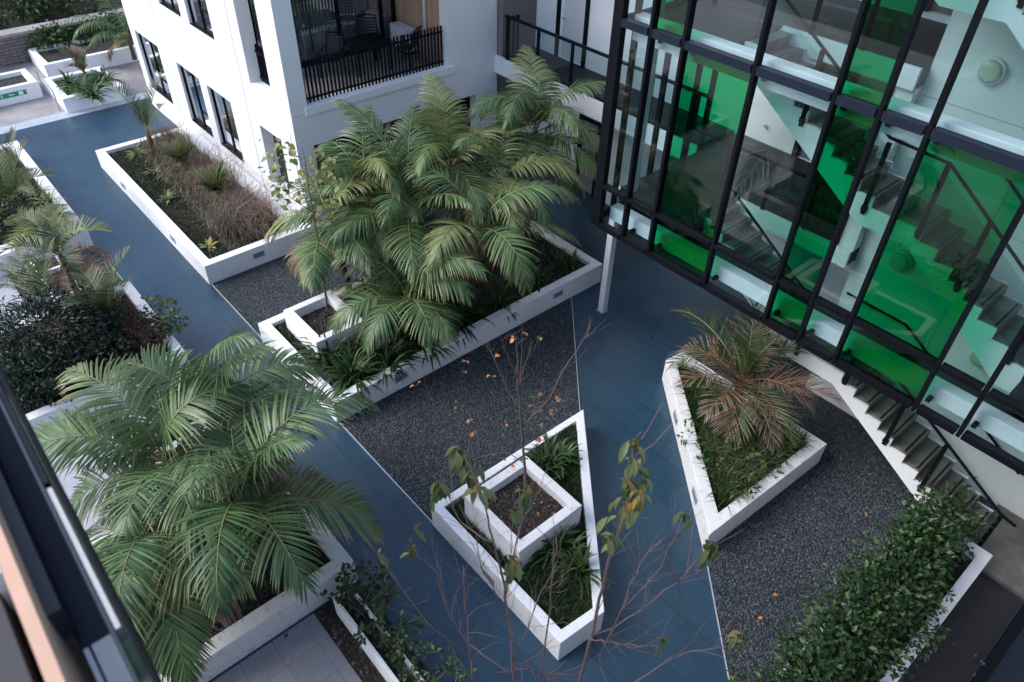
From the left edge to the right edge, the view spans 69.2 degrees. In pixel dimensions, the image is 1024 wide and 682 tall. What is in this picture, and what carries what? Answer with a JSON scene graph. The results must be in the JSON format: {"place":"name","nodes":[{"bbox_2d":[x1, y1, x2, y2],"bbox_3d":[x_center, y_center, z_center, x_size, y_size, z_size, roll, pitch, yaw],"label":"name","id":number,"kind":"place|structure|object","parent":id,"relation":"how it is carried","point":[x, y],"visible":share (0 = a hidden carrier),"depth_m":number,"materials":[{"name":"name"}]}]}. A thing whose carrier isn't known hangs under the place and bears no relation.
{"place":"outdoors","nodes":[
{"label":"outdoors","id":0,"kind":"place"},
{"bbox_2d":[0,0,122,29],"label":"hillside","id":1,"kind":"structure","parent":0,"point":[18,23],"depth_m":29.92,"materials":[{"name":"plant"}]},
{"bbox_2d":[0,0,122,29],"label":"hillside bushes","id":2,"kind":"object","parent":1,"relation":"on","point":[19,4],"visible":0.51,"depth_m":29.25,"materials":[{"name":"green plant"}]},
{"bbox_2d":[0,61,147,126],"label":"driveway","id":3,"kind":"structure","parent":0,"point":[132,75],"depth_m":26.36,"materials":[{"name":"concrete"}]},
{"bbox_2d":[0,68,43,106],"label":"planter","id":4,"kind":"object","parent":3,"relation":"on","point":[17,80],"visible":1,"depth_m":25.87,"materials":[{"name":"white concrete"}]},
{"bbox_2d":[28,31,138,77],"bbox_3d":[-14.283,-12.189,29.987,9.000,0.550,2.100,-29,49,-31],"label":"planter","id":5,"kind":"object","parent":3,"relation":"on","point":[49,63],"visible":0.33,"depth_m":28.16,"materials":[{"name":"white concrete"}]},
{"bbox_2d":[43,66,126,112],"bbox_3d":[-15.074,-8.899,26.191,1.980,0.500,2.250,-29,49,-31],"label":"planter","id":6,"kind":"object","parent":3,"relation":"on","point":[66,103],"visible":0.67,"depth_m":25.69,"materials":[{"name":"white concrete"}]},
{"bbox_2d":[57,44,89,79],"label":"palm tree","id":7,"kind":"object","parent":6,"relation":"in","point":[80,63],"visible":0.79,"depth_m":26.00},
{"bbox_2d":[60,0,136,61],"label":"palm tree","id":8,"kind":"object","parent":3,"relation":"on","point":[123,22],"visible":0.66,"depth_m":26.80,"materials":[{"name":"plant"}]},
{"bbox_2d":[0,365,162,681],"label":"glazed balcony","id":9,"kind":"structure","parent":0,"point":[64,616],"depth_m":1.67,"materials":[{"name":"black metal"}]},
{"bbox_2d":[43,377,227,538],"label":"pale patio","id":10,"kind":"structure","parent":0,"point":[69,482],"depth_m":13.64,"materials":[{"name":"concrete"}]},
{"bbox_2d":[102,493,326,671],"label":"grass","id":11,"kind":"structure","parent":0,"point":[258,601],"depth_m":11.67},
{"bbox_2d":[213,613,361,681],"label":"patio","id":12,"kind":"structure","parent":0,"point":[306,649],"depth_m":11.13,"materials":[{"name":"grey tile"}]},
{"bbox_2d":[121,0,497,229],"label":"apartment building","id":13,"kind":"structure","parent":0,"point":[201,55],"depth_m":19.57,"materials":[{"name":"paint"}]},
{"bbox_2d":[138,33,173,104],"bbox_3d":[-11.478,-8.853,23.973,0.160,1.860,1.900,-29,49,-31],"label":"window","id":14,"kind":"structure","parent":13,"relation":"in","point":[151,52],"depth_m":24.16,"materials":[{"name":"glass"}]},
{"bbox_2d":[180,65,213,137],"bbox_3d":[-9.414,-7.230,22.232,0.160,1.820,1.600,-29,49,-31],"label":"window","id":15,"kind":"structure","parent":13,"relation":"in","point":[192,84],"depth_m":22.42,"materials":[{"name":"black metal"}]},
{"bbox_2d":[187,0,214,39],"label":"window","id":16,"kind":"structure","parent":13,"relation":"in","point":[198,9],"depth_m":19.33,"materials":[{"name":"glass"}]},
{"bbox_2d":[210,88,243,161],"bbox_3d":[-8.061,-6.179,21.080,0.160,1.800,1.530,-29,49,-31],"label":"window","id":17,"kind":"structure","parent":13,"relation":"in","point":[223,108],"depth_m":21.25,"materials":[{"name":"black metal"}]},
{"bbox_2d":[338,32,392,77],"bbox_3d":[-3.759,-7.403,19.236,1.100,0.734,0.900,-29,49,-31],"label":"patio table","id":18,"kind":"object","parent":13,"relation":"on","point":[359,40],"visible":0.63,"depth_m":19.03,"materials":[{"name":"black metal"}]},
{"bbox_2d":[300,26,443,103],"bbox_3d":[-3.366,-6.878,18.372,4.120,1.020,0.046,-29,49,-31],"label":"balcony railing","id":19,"kind":"object","parent":13,"relation":"on","point":[365,82],"visible":0.96,"depth_m":18.30,"materials":[{"name":"black metal"}]},
{"bbox_2d":[341,223,588,354],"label":"grass","id":20,"kind":"structure","parent":0,"point":[506,281],"depth_m":17.99,"materials":[{"name":"plant"}]},
{"bbox_2d":[0,99,1023,681],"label":"courtyard paving","id":21,"kind":"structure","parent":0,"point":[638,335],"depth_m":14.41,"materials":[{"name":"stone"}]},
{"bbox_2d":[0,141,93,276],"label":"planter","id":22,"kind":"object","parent":21,"relation":"on","point":[84,237],"visible":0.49,"depth_m":19.23,"materials":[{"name":"white concrete"}]},
{"bbox_2d":[0,125,54,236],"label":"palm tree","id":23,"kind":"object","parent":22,"relation":"in","point":[12,188],"visible":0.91,"depth_m":18.69,"materials":[{"name":"plant"}]},
{"bbox_2d":[0,151,64,244],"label":"ground cover","id":24,"kind":"object","parent":22,"relation":"on","point":[20,195],"visible":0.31,"depth_m":19.90,"materials":[{"name":"green plant"}]},
{"bbox_2d":[3,202,86,251],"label":"palm tree","id":25,"kind":"object","parent":22,"relation":"in","point":[49,207],"visible":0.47,"depth_m":18.60,"materials":[{"name":"plant"}]},
{"bbox_2d":[12,251,122,315],"bbox_3d":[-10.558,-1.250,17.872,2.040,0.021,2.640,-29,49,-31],"label":"shrub","id":26,"kind":"object","parent":21,"relation":"on","point":[97,266],"visible":0.07,"depth_m":18.44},
{"bbox_2d":[0,204,116,308],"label":"palm tree","id":27,"kind":"object","parent":26,"relation":"on","point":[63,260],"visible":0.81,"depth_m":16.46,"materials":[{"name":"plant"}]},
{"bbox_2d":[0,281,188,434],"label":"planter","id":28,"kind":"object","parent":21,"relation":"on","point":[42,413],"visible":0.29,"depth_m":14.88,"materials":[{"name":"white concrete"}]},
{"bbox_2d":[0,237,65,374],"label":"palm tree","id":29,"kind":"object","parent":28,"relation":"in","point":[30,269],"visible":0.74,"depth_m":15.46,"materials":[{"name":"plant"}]},
{"bbox_2d":[0,346,70,403],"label":"shrub","id":30,"kind":"object","parent":28,"relation":"in","point":[32,375],"visible":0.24,"depth_m":14.31,"materials":[{"name":"green plant"}]},
{"bbox_2d":[0,279,137,410],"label":"shrub","id":31,"kind":"object","parent":28,"relation":"in","point":[82,342],"visible":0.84,"depth_m":14.53,"materials":[{"name":"green plant"}]},
{"bbox_2d":[0,288,160,413],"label":"ground cover","id":32,"kind":"object","parent":28,"relation":"on","point":[91,358],"visible":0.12,"depth_m":15.53,"materials":[{"name":"red plant"}]},
{"bbox_2d":[61,247,157,346],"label":"palm tree","id":33,"kind":"object","parent":28,"relation":"in","point":[105,287],"visible":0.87,"depth_m":15.32,"materials":[{"name":"plant"}]},
{"bbox_2d":[117,312,168,358],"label":"shrub","id":34,"kind":"object","parent":28,"relation":"in","point":[146,340],"visible":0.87,"depth_m":15.46,"materials":[{"name":"red plant"}]},
{"bbox_2d":[139,295,189,336],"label":"shrub","id":35,"kind":"object","parent":28,"relation":"on","point":[169,317],"visible":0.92,"depth_m":15.93,"materials":[{"name":"green plant"}]},
{"bbox_2d":[95,125,311,284],"bbox_3d":[-8.813,-4.106,20.834,2.886,0.550,7.716,-29,49,-31],"label":"planter","id":36,"kind":"object","parent":21,"relation":"on","point":[246,255],"visible":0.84,"depth_m":19.37,"materials":[{"name":"white concrete"}]},
{"bbox_2d":[92,71,174,158],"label":"palm tree","id":37,"kind":"object","parent":36,"relation":"on","point":[146,115],"visible":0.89,"depth_m":21.23,"materials":[{"name":"plant"}]},
{"bbox_2d":[108,146,226,258],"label":"grass","id":38,"kind":"structure","parent":36,"relation":"on","point":[153,183],"depth_m":20.23,"materials":[{"name":"plant"}]},
{"bbox_2d":[158,132,198,171],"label":"shrub","id":39,"kind":"object","parent":36,"relation":"in","point":[180,154],"visible":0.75,"depth_m":21.04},
{"bbox_2d":[152,137,236,177],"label":"dry grass clump","id":40,"kind":"object","parent":36,"relation":"on","point":[203,156],"visible":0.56,"depth_m":21.18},
{"bbox_2d":[136,140,278,248],"bbox_3d":[-8.677,-4.320,20.656,2.004,0.253,7.025,-29,49,-31],"label":"ground cover","id":41,"kind":"object","parent":36,"relation":"on","point":[197,196],"visible":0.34,"depth_m":20.35,"materials":[{"name":"brown plant"}]},
{"bbox_2d":[191,159,231,207],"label":"shrub","id":42,"kind":"object","parent":36,"relation":"in","point":[214,177],"visible":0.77,"depth_m":19.88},
{"bbox_2d":[131,121,298,239],"bbox_3d":[-8.441,-4.581,20.610,3.234,0.719,8.718,-29,49,-31],"label":"ground cover","id":43,"kind":"object","parent":36,"relation":"on","point":[265,227],"visible":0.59,"depth_m":20.37,"materials":[{"name":"plant"}]},
{"bbox_2d":[170,186,270,249],"bbox_3d":[-7.117,-3.064,18.757,3.277,0.930,3.352,-29,49,-31],"label":"dry grass clump","id":44,"kind":"object","parent":36,"relation":"on","point":[232,220],"visible":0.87,"depth_m":18.92,"materials":[{"name":"plant"}]},
{"bbox_2d":[190,172,280,219],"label":"dry grass clump","id":45,"kind":"object","parent":36,"relation":"on","point":[246,191],"visible":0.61,"depth_m":19.69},
{"bbox_2d":[198,181,296,230],"bbox_3d":[-6.654,-3.574,19.363,3.020,0.931,2.642,12,42,12],"label":"dry grass clump","id":46,"kind":"object","parent":36,"relation":"on","point":[260,212],"visible":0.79,"depth_m":19.28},
{"bbox_2d":[90,480,357,681],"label":"planter","id":47,"kind":"object","parent":21,"relation":"on","point":[271,617],"visible":0.16,"depth_m":11.39,"materials":[{"name":"white concrete"}]},
{"bbox_2d":[32,352,296,556],"bbox_3d":[-5.137,2.020,11.037,3.816,3.216,3.098,23,45,23],"label":"palm tree","id":48,"kind":"object","parent":47,"relation":"in","point":[165,427],"visible":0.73,"depth_m":10.32,"materials":[{"name":"plant"}]},
{"bbox_2d":[85,485,272,681],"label":"palm tree","id":49,"kind":"object","parent":47,"relation":"in","point":[155,595],"visible":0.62,"depth_m":9.40,"materials":[{"name":"plant"}]},
{"bbox_2d":[103,322,336,521],"bbox_3d":[-4.591,0.989,11.525,3.378,4.158,3.027,-3,41,-5],"label":"palm tree","id":50,"kind":"object","parent":47,"relation":"in","point":[275,373],"visible":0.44,"depth_m":11.16,"materials":[{"name":"plant"}]},
{"bbox_2d":[150,377,384,639],"bbox_3d":[-3.567,2.288,10.170,3.265,4.080,3.493,4,41,2],"label":"palm tree","id":51,"kind":"object","parent":47,"relation":"in","point":[297,499],"visible":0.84,"depth_m":9.94,"materials":[{"name":"plant"}]},
{"bbox_2d":[213,198,490,335],"bbox_3d":[-3.665,-2.223,19.245,7.350,0.021,2.730,-29,49,-31],"label":"gravel bed","id":52,"kind":"object","parent":21,"relation":"on","point":[261,298],"visible":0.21,"depth_m":18.11,"materials":[{"name":"gravel"}]},
{"bbox_2d":[314,583,435,681],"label":"patio edge soil","id":53,"kind":"structure","parent":21,"relation":"on","point":[344,647],"depth_m":11.34,"materials":[{"name":"brown soil"}]},
{"bbox_2d":[333,592,422,681],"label":"trough","id":54,"kind":"object","parent":53,"relation":"on","point":[373,650],"visible":0.56,"depth_m":11.02,"materials":[{"name":"white concrete"}]},
{"bbox_2d":[319,559,477,681],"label":"trailing shrub","id":55,"kind":"object","parent":54,"relation":"on","point":[404,637],"visible":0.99,"depth_m":10.86,"materials":[{"name":"green plant"}]},
{"bbox_2d":[363,402,778,681],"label":"tree","id":56,"kind":"object","parent":53,"relation":"on","point":[632,491],"visible":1,"depth_m":4.55,"materials":[{"name":"green plant"}]},
{"bbox_2d":[258,211,601,422],"bbox_3d":[-1.670,-0.933,17.422,7.540,0.550,3.216,-29,49,-31],"label":"planter","id":57,"kind":"object","parent":21,"relation":"on","point":[553,294],"visible":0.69,"depth_m":16.85,"materials":[{"name":"white concrete"}]},
{"bbox_2d":[283,290,365,357],"bbox_3d":[-4.034,-0.353,16.035,1.160,0.525,1.400,-29,49,-31],"label":"planter","id":58,"kind":"object","parent":57,"relation":"on","point":[297,325],"visible":0.65,"depth_m":15.90,"materials":[{"name":"white concrete"}]},
{"bbox_2d":[258,136,353,314],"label":"tree","id":59,"kind":"object","parent":58,"relation":"in","point":[329,178],"visible":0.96,"depth_m":13.96,"materials":[{"name":"green plant"}]},
{"bbox_2d":[294,320,355,376],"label":"strap leaf plant","id":60,"kind":"object","parent":57,"relation":"in","point":[323,360],"visible":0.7,"depth_m":15.33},
{"bbox_2d":[263,175,389,299],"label":"palm tree","id":61,"kind":"object","parent":57,"relation":"on","point":[311,276],"visible":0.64,"depth_m":15.00,"materials":[{"name":"plant"}]},
{"bbox_2d":[271,105,407,293],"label":"palm tree","id":62,"kind":"object","parent":57,"relation":"on","point":[363,171],"visible":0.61,"depth_m":15.49,"materials":[{"name":"plant"}]},
{"bbox_2d":[316,340,388,401],"bbox_3d":[-3.200,0.598,14.909,1.572,0.854,1.682,-29,49,-31],"label":"strap leaf plant","id":63,"kind":"object","parent":57,"relation":"in","point":[346,377],"visible":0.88,"depth_m":14.93,"materials":[{"name":"plant"}]},
{"bbox_2d":[332,329,404,374],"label":"strap leaf plant","id":64,"kind":"object","parent":57,"relation":"on","point":[353,350],"visible":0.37,"depth_m":15.39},
{"bbox_2d":[351,328,429,393],"bbox_3d":[-2.584,0.322,15.283,1.740,0.869,1.619,-29,49,-31],"label":"strap leaf plant","id":65,"kind":"object","parent":57,"relation":"in","point":[395,360],"visible":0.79,"depth_m":15.27,"materials":[{"name":"plant"}]},
{"bbox_2d":[319,99,480,298],"bbox_3d":[-2.201,-2.586,15.748,4.069,4.416,3.545,-29,49,-31],"label":"palm tree","id":66,"kind":"object","parent":57,"relation":"on","point":[396,205],"visible":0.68,"depth_m":15.03,"materials":[{"name":"plant"}]},
{"bbox_2d":[317,203,490,357],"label":"palm tree","id":67,"kind":"object","parent":57,"relation":"in","point":[409,306],"visible":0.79,"depth_m":14.55,"materials":[{"name":"plant"}]},
{"bbox_2d":[390,316,456,369],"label":"strap leaf plant","id":68,"kind":"object","parent":57,"relation":"in","point":[418,345],"visible":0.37,"depth_m":15.69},
{"bbox_2d":[368,72,514,236],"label":"palm tree","id":69,"kind":"object","parent":57,"relation":"on","point":[432,115],"visible":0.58,"depth_m":16.03,"materials":[{"name":"plant"}]},
{"bbox_2d":[427,292,494,349],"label":"strap leaf plant","id":70,"kind":"object","parent":57,"relation":"in","point":[468,312],"visible":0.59,"depth_m":16.46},
{"bbox_2d":[393,162,581,309],"bbox_3d":[-0.697,-1.998,15.936,3.938,3.345,3.503,-29,49,-31],"label":"palm tree","id":71,"kind":"object","parent":57,"relation":"on","point":[491,239],"visible":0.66,"depth_m":14.97,"materials":[{"name":"plant"}]},
{"bbox_2d":[478,281,521,322],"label":"strap leaf plant","id":72,"kind":"object","parent":57,"relation":"in","point":[499,297],"visible":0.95,"depth_m":17.00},
{"bbox_2d":[436,116,584,269],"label":"palm tree","id":73,"kind":"object","parent":57,"relation":"on","point":[464,142],"visible":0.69,"depth_m":16.43,"materials":[{"name":"plant"}]},
{"bbox_2d":[465,45,605,237],"bbox_3d":[0.156,-4.487,18.159,3.260,4.261,3.936,-29,49,-31],"label":"palm tree","id":74,"kind":"object","parent":57,"relation":"on","point":[528,104],"visible":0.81,"depth_m":17.40,"materials":[{"name":"plant"}]},
{"bbox_2d":[340,297,579,520],"bbox_3d":[0.039,1.083,15.555,6.450,0.021,3.170,-29,49,-31],"label":"gravel bed","id":75,"kind":"object","parent":21,"relation":"on","point":[431,402],"visible":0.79,"depth_m":15.15,"materials":[{"name":"gravel"}]},
{"bbox_2d":[431,410,603,659],"bbox_3d":[1.044,3.097,12.859,3.650,0.550,3.269,-29,49,-31],"label":"planter","id":76,"kind":"object","parent":21,"relation":"on","point":[568,639],"visible":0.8,"depth_m":12.04,"materials":[{"name":"white concrete"}]},
{"bbox_2d":[445,421,593,628],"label":"grass","id":77,"kind":"structure","parent":76,"relation":"on","point":[573,609],"depth_m":11.71,"materials":[{"name":"plant"}]},
{"bbox_2d":[464,456,581,568],"bbox_3d":[0.173,2.859,12.464,1.380,0.575,1.390,-29,49,-31],"label":"planter","id":78,"kind":"object","parent":76,"relation":"on","point":[501,530],"visible":0.61,"depth_m":12.27,"materials":[{"name":"white concrete"}]},
{"bbox_2d":[410,310,611,488],"bbox_3d":[-0.051,1.103,11.190,2.899,4.103,1.189,0,41,-2],"label":"tree","id":79,"kind":"object","parent":78,"relation":"in","point":[538,439],"visible":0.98,"depth_m":11.05,"materials":[{"name":"brown plant"}]},
{"bbox_2d":[488,474,562,537],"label":"leaf litter","id":80,"kind":"object","parent":78,"relation":"on","point":[516,494],"visible":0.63,"depth_m":12.39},
{"bbox_2d":[517,440,574,479],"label":"strap leaf plant","id":81,"kind":"object","parent":76,"relation":"in","point":[546,462],"visible":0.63,"depth_m":13.36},
{"bbox_2d":[524,429,591,478],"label":"strap leaf plant","id":82,"kind":"object","parent":76,"relation":"in","point":[563,451],"visible":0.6,"depth_m":13.49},
{"bbox_2d":[527,520,589,586],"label":"strap leaf plant","id":83,"kind":"object","parent":76,"relation":"in","point":[567,539],"visible":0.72,"depth_m":11.98,"materials":[{"name":"plant"}]},
{"bbox_2d":[546,538,615,601],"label":"strap leaf plant","id":84,"kind":"object","parent":76,"relation":"in","point":[579,568],"visible":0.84,"depth_m":11.75,"materials":[{"name":"plant"}]},
{"bbox_2d":[596,186,620,313],"bbox_3d":[2.200,-1.978,16.683,0.220,3.280,0.220,-29,49,-31],"label":"support post","id":85,"kind":"object","parent":21,"relation":"on","point":[607,272],"visible":0.62,"depth_m":16.92,"materials":[{"name":"metal"}]},
{"bbox_2d":[494,0,952,304],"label":"gallery building","id":86,"kind":"structure","parent":21,"relation":"on","point":[588,23],"depth_m":19.28,"materials":[{"name":"paint"}]},
{"bbox_2d":[505,15,674,130],"bbox_3d":[2.123,-6.385,18.290,0.425,1.600,6.600,-29,49,-31],"label":"corridor railing","id":87,"kind":"object","parent":86,"relation":"on","point":[511,21],"visible":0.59,"depth_m":18.81,"materials":[{"name":"black metal"}]},
{"bbox_2d":[662,352,826,550],"bbox_3d":[3.529,1.952,14.273,3.324,0.550,3.478,-29,49,-31],"label":"planter","id":88,"kind":"object","parent":21,"relation":"on","point":[715,522],"visible":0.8,"depth_m":13.54,"materials":[{"name":"white concrete"}]},
{"bbox_2d":[672,357,817,519],"bbox_3d":[3.743,1.649,14.137,3.177,0.415,3.450,-29,49,-31],"label":"ground cover","id":89,"kind":"object","parent":88,"relation":"on","point":[693,394],"visible":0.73,"depth_m":13.82,"materials":[{"name":"green plant"}]},
{"bbox_2d":[665,297,842,452],"bbox_3d":[4.399,0.662,13.782,3.593,2.463,2.767,15,43,15],"label":"palm tree","id":90,"kind":"object","parent":88,"relation":"on","point":[744,385],"visible":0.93,"depth_m":13.69,"materials":[{"name":"plant"}]},
{"bbox_2d":[591,0,1023,518],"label":"stair tower","id":91,"kind":"structure","parent":21,"relation":"on","point":[931,259],"depth_m":11.54,"materials":[{"name":"black metal"}]},
{"bbox_2d":[741,147,806,209],"bbox_3d":[4.727,-3.067,14.270,0.050,0.999,3.680,-29,49,-31],"label":"corridor railing","id":92,"kind":"object","parent":91,"relation":"on","point":[769,182],"visible":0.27,"depth_m":13.98,"materials":[{"name":"black metal"}]},
{"bbox_2d":[975,56,1007,85],"bbox_3d":[6.940,-3.909,10.767,0.135,0.400,0.400,-29,49,-31],"label":"wall lamp","id":93,"kind":"object","parent":91,"relation":"attached to","point":[991,70],"visible":1,"depth_m":10.71,"materials":[{"name":"white plastic"}]},
{"bbox_2d":[697,339,993,681],"bbox_3d":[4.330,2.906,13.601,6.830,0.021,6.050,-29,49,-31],"label":"gravel bed","id":94,"kind":"object","parent":21,"relation":"on","point":[849,432],"visible":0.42,"depth_m":13.10,"materials":[{"name":"gravel"}]},
{"bbox_2d":[718,197,993,539],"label":"staircase","id":95,"kind":"structure","parent":21,"relation":"on","point":[911,450],"depth_m":13.45,"materials":[{"name":"white paint"}]},
{"bbox_2d":[731,187,1016,546],"bbox_3d":[5.935,0.362,13.130,0.052,4.682,6.838,-29,49,-31],"label":"stair railing","id":96,"kind":"object","parent":95,"relation":"attached to","point":[945,447],"visible":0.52,"depth_m":12.62,"materials":[{"name":"black metal"}]},
{"bbox_2d":[777,524,992,681],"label":"planter","id":97,"kind":"object","parent":21,"relation":"on","point":[965,574],"visible":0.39,"depth_m":11.69,"materials":[{"name":"white concrete"}]},
{"bbox_2d":[726,474,997,681],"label":"hedge","id":98,"kind":"object","parent":97,"relation":"in","point":[924,541],"visible":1,"depth_m":10.84,"materials":[{"name":"green plant"}]},
{"bbox_2d":[970,603,1023,681],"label":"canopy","id":99,"kind":"object","parent":21,"relation":"on","point":[1003,661],"visible":1,"depth_m":11.23,"materials":[{"name":"black metal"}]},
{"bbox_2d":[972,504,1023,599],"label":"stair landing pad","id":100,"kind":"object","parent":21,"relation":"on","point":[1003,544],"visible":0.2,"depth_m":12.83,"materials":[{"name":"concrete"}]},
{"bbox_2d":[534,424,584,522],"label":"grass","id":101,"kind":"structure","parent":0,"point":[566,481],"depth_m":13.28,"materials":[{"name":"plant"}]},
{"bbox_2d":[741,27,1023,392],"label":"staircase","id":102,"kind":"structure","parent":0,"point":[992,325],"depth_m":11.65,"materials":[{"name":"white paint"}]},
{"bbox_2d":[785,0,1023,364],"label":"stair railing","id":103,"kind":"object","parent":102,"relation":"attached to","point":[884,155],"visible":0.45,"depth_m":11.16,"materials":[{"name":"black metal"}]},
{"bbox_2d":[898,573,1022,681],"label":"side walkway","id":104,"kind":"structure","parent":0,"point":[984,611],"depth_m":11.72,"materials":[{"name":"concrete"}]},
{"bbox_2d":[935,0,1023,49],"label":"staircase","id":105,"kind":"structure","parent":0,"point":[1009,14],"depth_m":9.25,"materials":[{"name":"white paint"}]},
{"label":"ground","id":106,"kind":"structure","parent":0,"visible":0},
{"bbox_2d":[0,8,123,67],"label":"stone wall","id":107,"kind":"structure","parent":106,"relation":"on","point":[13,52],"depth_m":28.15,"materials":[{"name":"concrete"}]},
{"bbox_2d":[23,9,130,52],"bbox_3d":[-15.719,-12.588,29.727,7.179,1.589,1.144,-29,49,-31],"label":"creeper","id":108,"kind":"object","parent":107,"relation":"attached to","point":[47,40],"visible":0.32,"depth_m":28.52,"materials":[{"name":"green plant"}]},
{"bbox_2d":[0,92,149,133],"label":"threshold strip","id":109,"kind":"object","parent":106,"relation":"on","point":[40,121],"visible":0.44,"depth_m":25.03,"materials":[{"name":"concrete"}]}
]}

